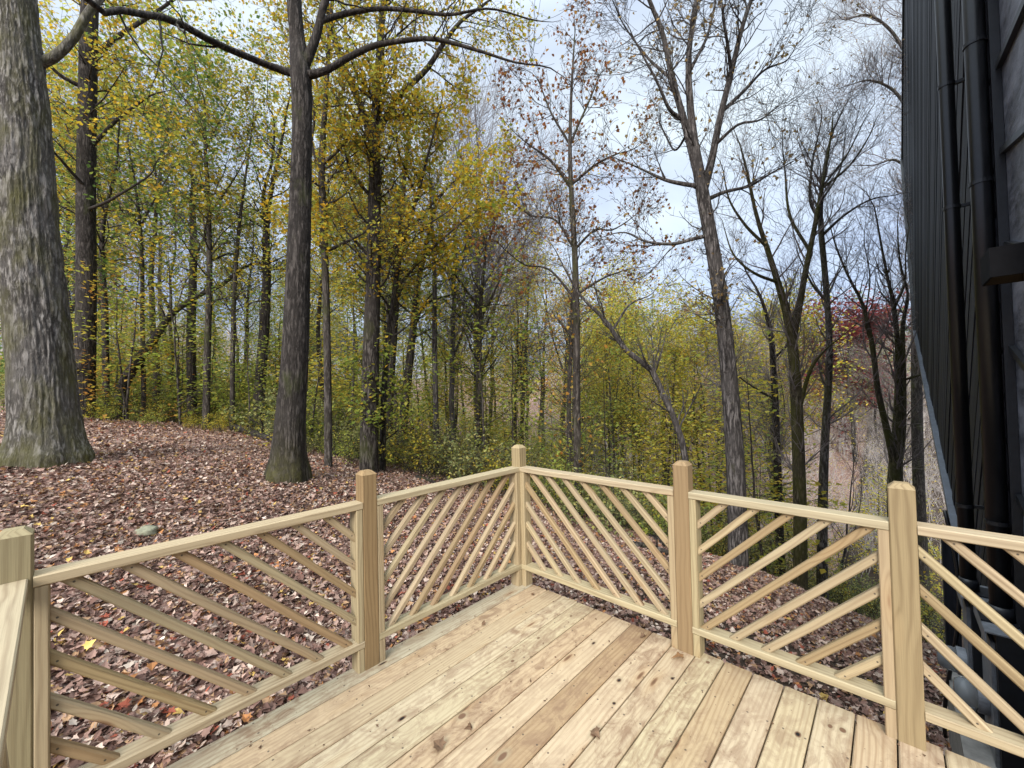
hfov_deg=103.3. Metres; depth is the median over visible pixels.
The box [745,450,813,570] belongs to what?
sapling
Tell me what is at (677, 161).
sky
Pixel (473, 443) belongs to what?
shrub
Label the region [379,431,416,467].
shrub
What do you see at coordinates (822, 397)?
tree
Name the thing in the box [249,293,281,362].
tree
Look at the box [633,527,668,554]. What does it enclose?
fallen log
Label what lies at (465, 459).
shrub
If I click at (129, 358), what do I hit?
sapling
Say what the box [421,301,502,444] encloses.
sapling
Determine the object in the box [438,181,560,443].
tree
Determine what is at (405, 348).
tree
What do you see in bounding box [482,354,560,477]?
sapling
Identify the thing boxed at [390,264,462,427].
tree
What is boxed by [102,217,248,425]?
sapling
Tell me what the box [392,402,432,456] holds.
shrub
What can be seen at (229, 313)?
sapling
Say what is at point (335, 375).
sapling
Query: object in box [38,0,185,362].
tree
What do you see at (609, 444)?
tree
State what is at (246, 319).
tree
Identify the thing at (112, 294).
tree
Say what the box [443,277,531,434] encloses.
tree
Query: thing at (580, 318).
tree
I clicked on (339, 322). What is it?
tree
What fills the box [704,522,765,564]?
shrub
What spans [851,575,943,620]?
shrub
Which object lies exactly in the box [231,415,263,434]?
shrub
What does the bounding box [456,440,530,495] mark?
shrub
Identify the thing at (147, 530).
rock
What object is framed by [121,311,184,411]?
sapling
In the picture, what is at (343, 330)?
tree
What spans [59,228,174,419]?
sapling
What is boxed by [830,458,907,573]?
sapling
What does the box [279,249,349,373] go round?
tree
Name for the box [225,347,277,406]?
sapling
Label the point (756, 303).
tree
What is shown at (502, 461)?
shrub
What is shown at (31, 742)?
deck railing
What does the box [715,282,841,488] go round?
tree
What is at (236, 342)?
tree
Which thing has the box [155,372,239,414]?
shrub
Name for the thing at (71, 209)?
tree
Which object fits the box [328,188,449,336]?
tree
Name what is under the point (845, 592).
shrub
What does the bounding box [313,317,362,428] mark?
sapling
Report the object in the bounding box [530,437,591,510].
shrub
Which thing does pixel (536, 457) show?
shrub
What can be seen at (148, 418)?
shrub
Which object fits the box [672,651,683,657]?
dry leaf
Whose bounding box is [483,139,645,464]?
tree
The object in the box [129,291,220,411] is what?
sapling
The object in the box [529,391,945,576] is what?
ravine brush
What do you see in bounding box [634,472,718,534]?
shrub
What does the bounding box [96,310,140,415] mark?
sapling
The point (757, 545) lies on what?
shrub
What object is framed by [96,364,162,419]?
shrub
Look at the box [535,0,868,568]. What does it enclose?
tree
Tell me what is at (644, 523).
shrub
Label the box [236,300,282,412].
sapling
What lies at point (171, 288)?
tree
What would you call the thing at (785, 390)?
tree
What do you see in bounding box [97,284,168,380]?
sapling
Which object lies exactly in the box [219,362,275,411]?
shrub
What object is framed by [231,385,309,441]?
shrub
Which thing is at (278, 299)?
tree
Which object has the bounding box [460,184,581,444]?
tree
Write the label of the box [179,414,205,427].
shrub
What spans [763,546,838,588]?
shrub
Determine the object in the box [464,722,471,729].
dry leaf
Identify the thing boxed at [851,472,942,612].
sapling
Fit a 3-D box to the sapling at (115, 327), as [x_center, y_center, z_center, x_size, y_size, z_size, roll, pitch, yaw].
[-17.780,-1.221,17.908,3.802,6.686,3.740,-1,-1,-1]
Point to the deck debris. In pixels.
(545, 700)
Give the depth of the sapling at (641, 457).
13.16 m
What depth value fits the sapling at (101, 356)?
16.58 m
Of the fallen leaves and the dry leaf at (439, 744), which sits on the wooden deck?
the dry leaf at (439, 744)
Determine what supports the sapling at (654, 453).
on the ground
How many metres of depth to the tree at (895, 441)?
9.17 m
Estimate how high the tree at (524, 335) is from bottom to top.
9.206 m
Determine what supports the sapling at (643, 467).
on the ground
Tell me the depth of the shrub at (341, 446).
8.58 m
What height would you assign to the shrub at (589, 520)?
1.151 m
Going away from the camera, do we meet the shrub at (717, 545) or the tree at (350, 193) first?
the shrub at (717, 545)
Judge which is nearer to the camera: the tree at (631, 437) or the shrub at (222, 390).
the shrub at (222, 390)
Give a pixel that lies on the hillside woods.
(838, 395)
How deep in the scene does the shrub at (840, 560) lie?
12.99 m
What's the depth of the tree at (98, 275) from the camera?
35.19 m
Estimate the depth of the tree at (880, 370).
49.47 m
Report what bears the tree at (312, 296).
on the ground
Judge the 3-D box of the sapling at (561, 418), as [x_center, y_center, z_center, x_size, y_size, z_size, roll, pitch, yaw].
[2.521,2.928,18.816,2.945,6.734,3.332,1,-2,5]
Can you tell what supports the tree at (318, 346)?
on the ground
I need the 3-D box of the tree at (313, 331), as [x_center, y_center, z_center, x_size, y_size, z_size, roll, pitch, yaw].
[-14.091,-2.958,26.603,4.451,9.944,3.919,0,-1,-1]
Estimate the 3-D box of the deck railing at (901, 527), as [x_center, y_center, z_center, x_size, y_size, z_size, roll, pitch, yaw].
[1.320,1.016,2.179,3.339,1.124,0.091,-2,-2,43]
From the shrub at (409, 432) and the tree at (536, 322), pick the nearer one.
the shrub at (409, 432)
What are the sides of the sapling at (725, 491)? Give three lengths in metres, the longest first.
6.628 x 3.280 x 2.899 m
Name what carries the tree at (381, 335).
on the ground
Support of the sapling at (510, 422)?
on the ground
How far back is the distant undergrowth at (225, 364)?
22.27 m
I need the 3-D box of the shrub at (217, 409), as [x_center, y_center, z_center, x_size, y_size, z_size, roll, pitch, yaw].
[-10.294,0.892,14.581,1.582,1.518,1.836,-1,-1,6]
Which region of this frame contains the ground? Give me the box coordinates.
[0,370,963,767]
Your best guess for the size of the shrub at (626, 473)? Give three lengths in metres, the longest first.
3.048 x 2.598 x 2.090 m
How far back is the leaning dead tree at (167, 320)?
12.78 m
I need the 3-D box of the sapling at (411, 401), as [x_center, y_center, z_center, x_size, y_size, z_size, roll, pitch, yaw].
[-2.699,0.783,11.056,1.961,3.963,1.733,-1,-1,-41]
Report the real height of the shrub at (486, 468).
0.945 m
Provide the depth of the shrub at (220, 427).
10.99 m
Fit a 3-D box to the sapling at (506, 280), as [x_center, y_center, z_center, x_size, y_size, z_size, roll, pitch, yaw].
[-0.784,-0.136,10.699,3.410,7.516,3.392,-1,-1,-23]
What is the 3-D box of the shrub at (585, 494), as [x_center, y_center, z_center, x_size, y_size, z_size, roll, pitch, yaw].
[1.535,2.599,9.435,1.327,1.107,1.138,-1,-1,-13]
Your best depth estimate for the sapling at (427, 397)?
14.31 m
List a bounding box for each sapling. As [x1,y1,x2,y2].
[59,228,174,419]
[64,218,201,422]
[67,244,193,422]
[67,247,166,415]
[96,293,174,417]
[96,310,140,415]
[96,316,114,384]
[97,280,176,391]
[97,283,150,370]
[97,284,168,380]
[99,248,245,419]
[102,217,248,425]
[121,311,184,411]
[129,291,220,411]
[164,328,219,386]
[166,288,246,414]
[169,330,224,398]
[200,285,280,427]
[204,250,320,426]
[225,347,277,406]
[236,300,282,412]
[239,330,277,385]
[248,278,358,448]
[252,262,359,420]
[252,303,316,388]
[255,271,335,384]
[306,316,362,425]
[308,244,426,443]
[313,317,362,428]
[333,301,402,398]
[346,318,423,431]
[348,301,427,398]
[386,338,443,456]
[396,314,455,440]
[409,314,475,449]
[419,221,556,474]
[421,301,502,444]
[425,320,493,443]
[440,356,518,466]
[446,325,519,449]
[451,274,555,467]
[465,372,510,440]
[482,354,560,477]
[484,377,529,458]
[487,383,537,459]
[519,407,556,462]
[526,340,609,483]
[526,387,584,468]
[533,423,562,468]
[534,405,600,485]
[540,375,594,468]
[547,325,651,512]
[601,416,673,514]
[614,429,665,505]
[615,343,726,546]
[619,414,701,509]
[621,435,669,511]
[635,408,715,505]
[641,398,723,551]
[646,388,725,524]
[659,405,761,535]
[664,370,792,566]
[675,312,846,573]
[690,382,815,574]
[701,446,755,542]
[704,437,725,545]
[706,442,790,568]
[712,438,813,581]
[738,352,817,555]
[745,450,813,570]
[749,471,775,572]
[751,460,792,548]
[773,475,841,586]
[808,482,864,578]
[815,398,886,604]
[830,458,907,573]
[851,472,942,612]
[852,460,928,543]
[926,498,940,573]
[928,539,942,596]
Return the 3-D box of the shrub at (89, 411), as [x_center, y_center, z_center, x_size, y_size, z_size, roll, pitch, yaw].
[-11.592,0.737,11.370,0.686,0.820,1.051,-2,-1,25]
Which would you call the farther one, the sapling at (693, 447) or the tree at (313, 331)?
the tree at (313, 331)
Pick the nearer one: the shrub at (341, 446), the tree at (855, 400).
the shrub at (341, 446)
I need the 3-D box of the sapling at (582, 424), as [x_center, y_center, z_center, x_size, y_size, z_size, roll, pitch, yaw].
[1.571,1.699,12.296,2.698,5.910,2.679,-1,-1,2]
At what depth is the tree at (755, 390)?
27.88 m
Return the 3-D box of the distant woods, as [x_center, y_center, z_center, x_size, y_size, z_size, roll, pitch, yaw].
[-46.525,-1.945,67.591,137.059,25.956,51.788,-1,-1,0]
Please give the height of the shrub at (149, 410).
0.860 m
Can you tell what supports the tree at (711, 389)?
on the ground
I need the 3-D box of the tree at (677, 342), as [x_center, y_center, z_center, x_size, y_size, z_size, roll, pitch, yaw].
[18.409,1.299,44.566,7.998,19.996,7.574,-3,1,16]
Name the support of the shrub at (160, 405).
on the ground
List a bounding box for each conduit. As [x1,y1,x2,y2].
[934,0,984,591]
[961,0,1015,623]
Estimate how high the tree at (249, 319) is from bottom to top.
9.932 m
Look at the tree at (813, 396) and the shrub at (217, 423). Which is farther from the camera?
the tree at (813, 396)
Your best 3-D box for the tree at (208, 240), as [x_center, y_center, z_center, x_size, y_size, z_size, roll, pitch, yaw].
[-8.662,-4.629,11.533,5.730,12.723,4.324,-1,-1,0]
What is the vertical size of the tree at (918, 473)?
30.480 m
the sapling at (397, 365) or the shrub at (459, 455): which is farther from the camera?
the sapling at (397, 365)
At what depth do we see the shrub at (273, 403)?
10.57 m
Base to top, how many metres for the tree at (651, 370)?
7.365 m
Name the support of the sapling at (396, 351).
on the ground
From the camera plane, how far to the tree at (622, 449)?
23.20 m
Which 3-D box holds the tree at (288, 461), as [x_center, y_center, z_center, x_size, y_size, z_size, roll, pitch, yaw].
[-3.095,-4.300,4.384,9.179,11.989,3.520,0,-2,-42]
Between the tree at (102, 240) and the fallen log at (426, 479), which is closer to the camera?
the fallen log at (426, 479)
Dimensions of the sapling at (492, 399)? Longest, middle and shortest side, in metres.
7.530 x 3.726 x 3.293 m
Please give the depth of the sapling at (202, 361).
16.80 m
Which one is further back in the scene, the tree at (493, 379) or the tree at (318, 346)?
the tree at (493, 379)
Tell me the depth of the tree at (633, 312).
19.72 m
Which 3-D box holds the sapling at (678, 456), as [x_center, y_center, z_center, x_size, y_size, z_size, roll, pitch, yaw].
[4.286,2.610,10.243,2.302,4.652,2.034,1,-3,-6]
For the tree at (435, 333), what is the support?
on the ground
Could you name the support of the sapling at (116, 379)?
on the ground
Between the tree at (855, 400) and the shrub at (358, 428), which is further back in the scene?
the tree at (855, 400)
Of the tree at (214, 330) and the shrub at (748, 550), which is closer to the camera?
the shrub at (748, 550)
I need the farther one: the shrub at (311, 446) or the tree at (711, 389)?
the tree at (711, 389)
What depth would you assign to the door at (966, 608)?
2.66 m
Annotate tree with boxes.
[0,0,104,469]
[0,35,171,331]
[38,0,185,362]
[38,0,265,418]
[40,0,257,421]
[52,76,163,276]
[53,53,231,363]
[53,58,276,419]
[55,101,142,274]
[56,36,180,418]
[57,131,146,334]
[61,134,239,411]
[67,232,147,346]
[69,201,172,351]
[84,0,291,429]
[84,0,594,484]
[97,237,182,348]
[109,279,139,354]
[113,255,285,419]
[158,169,285,387]
[171,46,291,430]
[174,225,251,382]
[178,145,205,423]
[183,278,242,373]
[188,174,278,388]
[189,25,327,427]
[214,271,282,371]
[219,0,431,466]
[228,169,350,413]
[243,49,389,427]
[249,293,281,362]
[250,268,314,371]
[253,18,526,471]
[254,101,423,316]
[255,276,323,377]
[257,0,555,472]
[270,264,312,358]
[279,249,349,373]
[309,179,362,374]
[310,50,428,295]
[310,173,366,380]
[310,259,340,336]
[313,174,464,433]
[314,282,361,378]
[315,179,430,321]
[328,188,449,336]
[329,46,566,447]
[339,67,462,454]
[355,285,411,347]
[359,62,587,454]
[380,164,492,461]
[380,287,421,376]
[386,96,478,473]
[390,46,603,436]
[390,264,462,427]
[393,189,560,472]
[398,260,461,440]
[407,275,464,434]
[418,264,473,419]
[431,296,488,385]
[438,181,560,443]
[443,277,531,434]
[447,255,568,444]
[448,0,694,517]
[456,283,519,428]
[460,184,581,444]
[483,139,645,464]
[484,210,590,461]
[486,226,583,415]
[491,252,567,450]
[495,293,543,415]
[499,170,715,460]
[506,250,581,451]
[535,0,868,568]
[535,271,604,410]
[543,208,600,498]
[543,269,609,461]
[547,348,622,486]
[551,310,617,473]
[559,299,639,476]
[566,297,665,490]
[572,252,661,453]
[580,293,654,494]
[580,313,656,475]
[585,266,691,524]
[586,292,696,496]
[587,275,651,470]
[616,307,722,486]
[628,270,715,500]
[630,301,715,483]
[641,291,755,542]
[651,324,762,517]
[652,309,706,418]
[652,330,717,447]
[663,204,833,576]
[668,295,783,515]
[673,51,912,589]
[684,293,790,486]
[693,313,836,469]
[701,301,791,535]
[708,325,767,489]
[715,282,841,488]
[734,269,867,456]
[741,25,912,599]
[759,319,822,463]
[764,336,845,433]
[773,0,929,609]
[780,285,910,461]
[793,142,936,616]
[825,317,931,465]
[844,288,910,447]
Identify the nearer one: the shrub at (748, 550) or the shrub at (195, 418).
the shrub at (748, 550)
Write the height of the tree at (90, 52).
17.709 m
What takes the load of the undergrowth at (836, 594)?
on the ground
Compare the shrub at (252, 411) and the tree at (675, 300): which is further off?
the tree at (675, 300)
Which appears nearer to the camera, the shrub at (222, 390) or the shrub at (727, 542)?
the shrub at (727, 542)
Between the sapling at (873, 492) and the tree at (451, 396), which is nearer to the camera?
the tree at (451, 396)
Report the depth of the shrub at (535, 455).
12.13 m
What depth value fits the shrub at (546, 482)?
9.88 m
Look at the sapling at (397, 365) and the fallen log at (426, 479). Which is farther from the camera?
the sapling at (397, 365)
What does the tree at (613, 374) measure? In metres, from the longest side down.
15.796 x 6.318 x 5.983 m
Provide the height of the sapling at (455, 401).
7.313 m
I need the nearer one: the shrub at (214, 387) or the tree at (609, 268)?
the shrub at (214, 387)
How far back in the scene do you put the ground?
4.47 m
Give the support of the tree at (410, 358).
on the ground
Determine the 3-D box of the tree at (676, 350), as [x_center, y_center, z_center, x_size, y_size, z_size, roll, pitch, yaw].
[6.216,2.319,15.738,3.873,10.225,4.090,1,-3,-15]
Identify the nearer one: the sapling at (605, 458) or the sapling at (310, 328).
the sapling at (605, 458)
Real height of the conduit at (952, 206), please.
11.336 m
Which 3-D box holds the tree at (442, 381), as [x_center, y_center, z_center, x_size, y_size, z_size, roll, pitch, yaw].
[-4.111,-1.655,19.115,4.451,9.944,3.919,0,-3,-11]
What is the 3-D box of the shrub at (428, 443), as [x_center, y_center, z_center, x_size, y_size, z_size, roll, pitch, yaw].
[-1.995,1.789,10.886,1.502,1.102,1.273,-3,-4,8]
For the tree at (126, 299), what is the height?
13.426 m
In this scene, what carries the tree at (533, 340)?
on the ground
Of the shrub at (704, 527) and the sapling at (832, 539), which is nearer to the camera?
the shrub at (704, 527)
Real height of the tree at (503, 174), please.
15.321 m
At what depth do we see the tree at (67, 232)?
28.27 m
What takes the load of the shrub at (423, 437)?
on the ground
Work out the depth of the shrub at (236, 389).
12.97 m
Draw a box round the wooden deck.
[165,584,990,767]
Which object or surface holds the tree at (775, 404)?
on the ground
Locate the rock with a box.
[134,525,158,535]
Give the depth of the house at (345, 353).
40.07 m
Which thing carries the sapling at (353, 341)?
on the ground
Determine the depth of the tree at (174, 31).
14.93 m
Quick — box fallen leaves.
[0,411,951,767]
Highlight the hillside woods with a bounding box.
[572,315,929,457]
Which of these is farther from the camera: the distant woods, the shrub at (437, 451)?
the distant woods
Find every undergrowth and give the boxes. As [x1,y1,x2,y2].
[0,317,671,511]
[96,377,962,642]
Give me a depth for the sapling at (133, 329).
16.48 m
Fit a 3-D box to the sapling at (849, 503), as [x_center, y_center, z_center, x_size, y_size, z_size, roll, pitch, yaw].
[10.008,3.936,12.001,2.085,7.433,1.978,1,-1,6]
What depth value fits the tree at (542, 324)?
35.62 m
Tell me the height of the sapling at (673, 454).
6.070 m
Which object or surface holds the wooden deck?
on the ground
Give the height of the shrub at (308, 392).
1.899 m
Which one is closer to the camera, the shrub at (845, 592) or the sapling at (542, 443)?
the shrub at (845, 592)
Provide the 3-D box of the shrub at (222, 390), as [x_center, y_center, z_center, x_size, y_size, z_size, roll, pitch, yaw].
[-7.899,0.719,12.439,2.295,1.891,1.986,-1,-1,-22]
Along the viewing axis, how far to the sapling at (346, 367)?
16.75 m
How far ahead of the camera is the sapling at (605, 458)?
12.65 m
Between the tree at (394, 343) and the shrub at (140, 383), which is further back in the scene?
the shrub at (140, 383)
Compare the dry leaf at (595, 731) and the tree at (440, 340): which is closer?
the dry leaf at (595, 731)
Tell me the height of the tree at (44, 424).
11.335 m
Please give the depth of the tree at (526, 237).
16.07 m
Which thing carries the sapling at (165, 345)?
on the ground
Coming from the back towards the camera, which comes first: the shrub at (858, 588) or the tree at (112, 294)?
the tree at (112, 294)
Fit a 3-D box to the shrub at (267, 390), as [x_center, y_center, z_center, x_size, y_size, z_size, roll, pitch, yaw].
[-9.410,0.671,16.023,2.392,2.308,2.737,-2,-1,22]
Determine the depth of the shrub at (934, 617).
14.29 m
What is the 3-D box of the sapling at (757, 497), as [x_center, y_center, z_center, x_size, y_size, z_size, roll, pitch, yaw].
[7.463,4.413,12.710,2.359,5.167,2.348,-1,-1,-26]
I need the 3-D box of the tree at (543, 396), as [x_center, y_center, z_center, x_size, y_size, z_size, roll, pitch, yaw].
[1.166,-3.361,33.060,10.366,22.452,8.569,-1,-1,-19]
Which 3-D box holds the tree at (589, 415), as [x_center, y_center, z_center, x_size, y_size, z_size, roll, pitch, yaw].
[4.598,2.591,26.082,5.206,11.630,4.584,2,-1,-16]
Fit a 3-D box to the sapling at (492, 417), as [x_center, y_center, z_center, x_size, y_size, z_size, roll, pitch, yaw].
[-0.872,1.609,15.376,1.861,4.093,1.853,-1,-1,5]
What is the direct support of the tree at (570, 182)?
on the ground
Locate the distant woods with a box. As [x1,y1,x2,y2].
[0,291,634,434]
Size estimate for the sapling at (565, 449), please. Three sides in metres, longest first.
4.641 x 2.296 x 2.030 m
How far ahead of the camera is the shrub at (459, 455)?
10.00 m
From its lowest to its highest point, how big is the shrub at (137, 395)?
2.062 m
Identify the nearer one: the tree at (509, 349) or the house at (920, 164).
the house at (920, 164)
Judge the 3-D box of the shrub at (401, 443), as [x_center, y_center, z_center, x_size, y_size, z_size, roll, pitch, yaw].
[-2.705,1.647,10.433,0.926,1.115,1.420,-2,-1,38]
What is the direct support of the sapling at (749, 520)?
on the ground
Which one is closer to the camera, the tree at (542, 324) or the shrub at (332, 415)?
the shrub at (332, 415)
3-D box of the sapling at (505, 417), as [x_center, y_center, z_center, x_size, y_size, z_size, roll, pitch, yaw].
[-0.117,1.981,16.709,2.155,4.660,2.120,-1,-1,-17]
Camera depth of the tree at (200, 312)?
32.93 m
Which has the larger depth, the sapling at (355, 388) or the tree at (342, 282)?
the tree at (342, 282)
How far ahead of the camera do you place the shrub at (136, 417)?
12.23 m
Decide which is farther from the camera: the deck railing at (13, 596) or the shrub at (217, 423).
the shrub at (217, 423)
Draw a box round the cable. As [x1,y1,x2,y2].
[942,510,961,738]
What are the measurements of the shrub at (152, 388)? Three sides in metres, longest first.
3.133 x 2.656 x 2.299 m
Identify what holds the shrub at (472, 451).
on the ground
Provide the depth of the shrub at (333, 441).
9.64 m
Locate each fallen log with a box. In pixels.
[232,414,271,440]
[415,475,453,490]
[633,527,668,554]
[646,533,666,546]
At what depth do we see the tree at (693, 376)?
39.80 m
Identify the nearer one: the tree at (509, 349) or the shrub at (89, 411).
the shrub at (89, 411)
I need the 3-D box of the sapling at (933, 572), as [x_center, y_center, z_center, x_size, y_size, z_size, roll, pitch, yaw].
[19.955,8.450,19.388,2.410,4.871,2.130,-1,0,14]
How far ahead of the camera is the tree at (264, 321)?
12.40 m
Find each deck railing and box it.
[0,444,525,767]
[0,579,27,767]
[519,460,1023,757]
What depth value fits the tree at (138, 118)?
22.87 m
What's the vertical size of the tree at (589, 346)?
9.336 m
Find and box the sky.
[0,0,910,380]
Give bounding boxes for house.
[308,336,382,399]
[900,0,1023,672]
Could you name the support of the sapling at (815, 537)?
on the ground
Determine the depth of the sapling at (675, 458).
12.45 m
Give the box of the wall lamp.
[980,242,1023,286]
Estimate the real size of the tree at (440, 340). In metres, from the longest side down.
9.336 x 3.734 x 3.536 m
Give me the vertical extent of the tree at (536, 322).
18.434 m
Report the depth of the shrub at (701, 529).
7.96 m
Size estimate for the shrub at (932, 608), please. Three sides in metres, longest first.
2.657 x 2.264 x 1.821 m
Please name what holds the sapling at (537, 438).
on the ground
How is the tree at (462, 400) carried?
on the ground
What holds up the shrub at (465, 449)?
on the ground
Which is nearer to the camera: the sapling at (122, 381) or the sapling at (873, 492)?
the sapling at (122, 381)
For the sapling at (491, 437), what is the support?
on the ground
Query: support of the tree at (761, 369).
on the ground
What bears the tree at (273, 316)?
on the ground
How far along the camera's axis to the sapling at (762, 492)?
16.08 m
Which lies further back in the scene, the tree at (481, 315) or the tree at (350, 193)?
the tree at (350, 193)
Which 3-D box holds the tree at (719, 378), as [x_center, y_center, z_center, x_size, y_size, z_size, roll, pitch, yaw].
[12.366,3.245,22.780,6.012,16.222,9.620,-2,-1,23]
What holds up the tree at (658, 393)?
on the ground
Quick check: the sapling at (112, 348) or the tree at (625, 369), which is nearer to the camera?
the sapling at (112, 348)
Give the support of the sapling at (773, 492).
on the ground
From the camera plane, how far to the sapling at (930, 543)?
21.59 m
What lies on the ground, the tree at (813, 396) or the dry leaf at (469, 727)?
the tree at (813, 396)
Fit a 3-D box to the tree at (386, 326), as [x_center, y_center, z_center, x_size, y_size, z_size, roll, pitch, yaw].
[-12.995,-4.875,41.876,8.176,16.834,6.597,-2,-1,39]
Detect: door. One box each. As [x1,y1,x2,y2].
[962,598,974,710]
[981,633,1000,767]
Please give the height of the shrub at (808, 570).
1.983 m
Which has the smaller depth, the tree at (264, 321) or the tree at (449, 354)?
the tree at (264, 321)
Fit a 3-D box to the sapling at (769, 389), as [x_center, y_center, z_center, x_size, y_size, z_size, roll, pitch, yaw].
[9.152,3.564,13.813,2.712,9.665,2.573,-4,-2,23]
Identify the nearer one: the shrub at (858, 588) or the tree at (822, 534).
the tree at (822, 534)
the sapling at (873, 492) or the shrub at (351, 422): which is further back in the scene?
the sapling at (873, 492)
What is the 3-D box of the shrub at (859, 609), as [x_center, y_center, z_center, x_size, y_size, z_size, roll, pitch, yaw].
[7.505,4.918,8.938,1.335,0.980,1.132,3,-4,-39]
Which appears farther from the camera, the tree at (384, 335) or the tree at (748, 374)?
the tree at (748, 374)
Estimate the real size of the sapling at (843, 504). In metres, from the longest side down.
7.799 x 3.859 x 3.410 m
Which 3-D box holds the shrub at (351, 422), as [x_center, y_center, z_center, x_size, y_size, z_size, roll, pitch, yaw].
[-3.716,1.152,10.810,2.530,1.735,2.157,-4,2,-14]
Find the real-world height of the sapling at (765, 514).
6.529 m
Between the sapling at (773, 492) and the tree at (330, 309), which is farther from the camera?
the tree at (330, 309)
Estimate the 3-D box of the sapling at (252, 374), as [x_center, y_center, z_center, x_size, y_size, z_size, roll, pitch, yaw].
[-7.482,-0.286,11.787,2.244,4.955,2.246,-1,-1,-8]
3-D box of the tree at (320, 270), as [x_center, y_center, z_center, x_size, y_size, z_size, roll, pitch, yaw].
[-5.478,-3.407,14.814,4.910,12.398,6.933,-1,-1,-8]
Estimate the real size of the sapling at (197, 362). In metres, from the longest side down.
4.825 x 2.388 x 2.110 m
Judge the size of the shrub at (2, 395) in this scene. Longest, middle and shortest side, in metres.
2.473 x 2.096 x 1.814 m
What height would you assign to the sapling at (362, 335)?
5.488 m
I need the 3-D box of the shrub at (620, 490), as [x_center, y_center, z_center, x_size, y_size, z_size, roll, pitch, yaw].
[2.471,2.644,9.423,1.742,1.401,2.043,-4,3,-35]
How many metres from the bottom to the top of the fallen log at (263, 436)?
0.671 m
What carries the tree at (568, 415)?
on the ground
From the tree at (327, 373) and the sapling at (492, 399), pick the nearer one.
the tree at (327, 373)
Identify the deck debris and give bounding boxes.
[237,588,943,763]
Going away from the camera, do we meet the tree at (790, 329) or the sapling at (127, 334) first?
the tree at (790, 329)
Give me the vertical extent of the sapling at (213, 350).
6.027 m
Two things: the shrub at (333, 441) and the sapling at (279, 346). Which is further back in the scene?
the sapling at (279, 346)
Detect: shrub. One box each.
[0,362,5,411]
[81,397,120,418]
[91,400,125,419]
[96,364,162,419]
[97,372,176,418]
[98,365,185,418]
[101,364,162,412]
[126,403,169,426]
[128,400,166,421]
[130,408,154,420]
[132,387,185,421]
[133,374,197,421]
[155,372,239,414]
[161,388,226,423]
[169,366,235,420]
[173,372,229,405]
[177,406,211,425]
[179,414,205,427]
[197,389,228,424]
[199,407,231,431]
[201,411,235,430]
[208,377,278,426]
[211,361,277,422]
[218,384,312,434]
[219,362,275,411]
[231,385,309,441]
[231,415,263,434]
[237,372,312,406]
[238,377,276,426]
[248,388,323,434]
[256,395,323,421]
[306,386,354,446]
[306,386,379,450]
[306,396,357,443]
[306,412,323,450]
[306,433,319,451]
[315,436,338,454]
[318,429,350,448]
[323,426,359,453]
[332,398,417,445]
[332,427,359,463]
[342,418,393,453]
[378,414,449,476]
[379,414,430,456]
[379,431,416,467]
[386,446,403,466]
[388,429,428,463]
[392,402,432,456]
[396,423,448,449]
[400,425,471,477]
[410,430,461,463]
[429,416,530,490]
[439,437,490,473]
[440,436,488,475]
[442,424,501,469]
[443,438,473,470]
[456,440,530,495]
[461,453,502,483]
[477,445,511,482]
[499,449,557,492]
[502,444,548,478]
[505,456,582,510]
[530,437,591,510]
[530,462,570,500]
[531,467,603,524]
[535,451,600,495]
[554,469,606,522]
[558,472,598,506]
[570,451,666,536]
[582,449,655,525]
[598,469,646,524]
[603,492,649,529]
[617,487,693,536]
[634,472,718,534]
[659,511,709,543]
[660,506,722,550]
[700,505,786,563]
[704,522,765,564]
[705,527,776,568]
[706,528,725,555]
[714,537,759,565]
[751,528,847,592]
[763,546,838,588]
[787,537,878,600]
[810,568,876,607]
[815,563,873,611]
[829,584,879,619]
[835,574,941,640]
[837,571,878,613]
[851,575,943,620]
[919,571,962,643]
[920,576,943,630]
[921,596,943,626]
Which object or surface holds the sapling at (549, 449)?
on the ground
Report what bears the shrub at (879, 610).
on the ground
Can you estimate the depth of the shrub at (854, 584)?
11.54 m
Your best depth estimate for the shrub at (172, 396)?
14.88 m
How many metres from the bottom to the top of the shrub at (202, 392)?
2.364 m
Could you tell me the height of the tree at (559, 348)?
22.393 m
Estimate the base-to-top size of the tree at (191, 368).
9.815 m
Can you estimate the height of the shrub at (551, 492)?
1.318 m
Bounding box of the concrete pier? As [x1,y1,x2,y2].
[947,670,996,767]
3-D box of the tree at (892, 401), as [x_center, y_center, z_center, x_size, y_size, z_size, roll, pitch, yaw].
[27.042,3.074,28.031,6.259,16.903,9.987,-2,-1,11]
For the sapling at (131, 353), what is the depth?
11.52 m
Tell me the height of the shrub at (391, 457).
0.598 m
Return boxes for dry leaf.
[433,736,446,751]
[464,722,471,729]
[590,726,599,738]
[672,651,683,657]
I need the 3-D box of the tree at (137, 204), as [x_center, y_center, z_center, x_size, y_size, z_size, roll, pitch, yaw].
[-12.283,-4.549,13.234,7.553,12.379,3.964,-1,-1,0]
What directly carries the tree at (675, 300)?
on the ground
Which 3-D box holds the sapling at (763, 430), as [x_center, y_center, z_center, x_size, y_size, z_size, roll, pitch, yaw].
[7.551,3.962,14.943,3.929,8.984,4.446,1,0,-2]
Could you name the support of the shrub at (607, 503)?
on the ground
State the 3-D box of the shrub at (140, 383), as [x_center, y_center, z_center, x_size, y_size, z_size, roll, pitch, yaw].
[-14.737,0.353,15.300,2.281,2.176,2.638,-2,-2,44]

